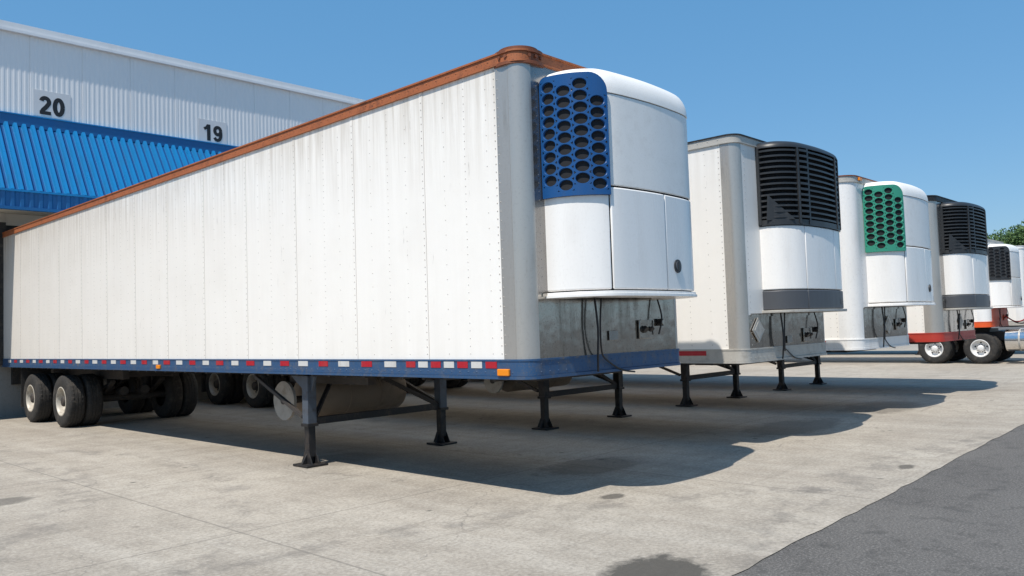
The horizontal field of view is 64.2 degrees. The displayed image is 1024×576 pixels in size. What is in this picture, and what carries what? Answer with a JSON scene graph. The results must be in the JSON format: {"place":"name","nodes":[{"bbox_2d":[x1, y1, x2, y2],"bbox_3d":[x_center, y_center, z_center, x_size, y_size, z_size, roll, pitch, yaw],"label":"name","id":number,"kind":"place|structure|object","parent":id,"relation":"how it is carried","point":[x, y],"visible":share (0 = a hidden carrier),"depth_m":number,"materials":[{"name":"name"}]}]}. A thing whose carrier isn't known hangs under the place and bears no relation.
{"place":"outdoors","nodes":[
{"label":"outdoors","id":0,"kind":"place"},
{"bbox_2d":[0,344,1023,575],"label":"concrete apron","id":1,"kind":"object","parent":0,"point":[714,482],"visible":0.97,"depth_m":9.22,"materials":[{"name":"grey concrete"}]},
{"bbox_2d":[0,20,433,417],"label":"warehouse building","id":2,"kind":"structure","parent":1,"relation":"on","point":[136,114],"depth_m":20.78,"materials":[{"name":"grey paint"}]},
{"bbox_2d":[33,89,70,120],"bbox_3d":[-11.332,-4.511,20.109,0.013,0.640,0.840,-5,-4,44],"label":"dock number sign","id":3,"kind":"object","parent":2,"relation":"attached to","point":[51,104],"visible":1,"depth_m":20.10,"materials":[{"name":"white plastic"}]},
{"bbox_2d":[198,118,226,144],"bbox_3d":[-8.473,-4.423,23.102,0.013,0.640,0.840,-5,-4,44],"label":"dock number sign","id":4,"kind":"object","parent":2,"relation":"attached to","point":[212,131],"visible":1,"depth_m":23.09,"materials":[{"name":"white plastic"}]},
{"bbox_2d":[2,45,696,467],"bbox_3d":[-4.665,0.342,13.838,17.000,4.305,2.680,-5,-4,44],"label":"refrigerated trailer","id":5,"kind":"object","parent":1,"relation":"on","point":[516,213],"visible":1,"depth_m":9.05,"materials":[{"name":"metal"}]},
{"bbox_2d":[201,133,846,430],"bbox_3d":[-1.846,0.510,16.877,16.830,4.094,2.673,-5,-4,44],"label":"refrigerated trailer","id":6,"kind":"object","parent":1,"relation":"on","point":[766,222],"visible":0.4,"depth_m":10.92,"materials":[{"name":"metal"}]},
{"bbox_2d":[405,175,935,406],"bbox_3d":[1.011,0.591,19.898,16.830,4.054,2.656,-5,-4,44],"label":"refrigerated trailer","id":7,"kind":"object","parent":1,"relation":"on","point":[886,261],"visible":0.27,"depth_m":13.89,"materials":[{"name":"metal"}]},
{"bbox_2d":[769,195,992,390],"bbox_3d":[3.889,0.623,22.887,16.730,4.104,2.656,-5,-4,44],"label":"refrigerated trailer","id":8,"kind":"object","parent":1,"relation":"on","point":[958,243],"visible":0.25,"depth_m":16.86,"materials":[{"name":"metal"}]},
{"bbox_2d":[915,245,1023,354],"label":"refrigerated trailer","id":9,"kind":"object","parent":1,"relation":"on","point":[1016,314],"visible":0.01,"depth_m":31.80,"materials":[{"name":"metal"}]},
{"bbox_2d":[918,316,1023,363],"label":"road tractor","id":10,"kind":"object","parent":1,"relation":"on","point":[987,345],"visible":0.84,"depth_m":27.01,"materials":[{"name":"metal"}]},
{"bbox_2d":[973,239,1023,328],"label":"refrigerated trailer","id":11,"kind":"object","parent":1,"relation":"on","point":[1004,277],"visible":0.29,"depth_m":26.70,"materials":[{"name":"metal"}]},
{"bbox_2d":[0,0,1023,238],"label":"sky","id":12,"kind":"structure","parent":0,"point":[926,95],"materials":[{"name":"blue"}]},
{"bbox_2d":[732,326,1023,575],"bbox_3d":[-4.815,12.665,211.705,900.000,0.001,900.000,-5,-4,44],"label":"ground","id":13,"kind":"structure","parent":0,"point":[962,515],"depth_m":6.20,"materials":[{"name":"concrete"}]},
{"bbox_2d":[987,234,1003,241],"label":"tree","id":14,"kind":"object","parent":13,"relation":"on","point":[995,237],"depth_m":72.30,"materials":[{"name":"green plant"}]},
{"bbox_2d":[990,228,1014,244],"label":"tree","id":15,"kind":"object","parent":13,"relation":"on","point":[1000,234],"visible":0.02,"depth_m":75.81,"materials":[{"name":"green plant"}]},
{"bbox_2d":[987,221,1023,245],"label":"tree","id":16,"kind":"object","parent":13,"relation":"on","point":[1012,239],"visible":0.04,"depth_m":64.54,"materials":[{"name":"green plant"}]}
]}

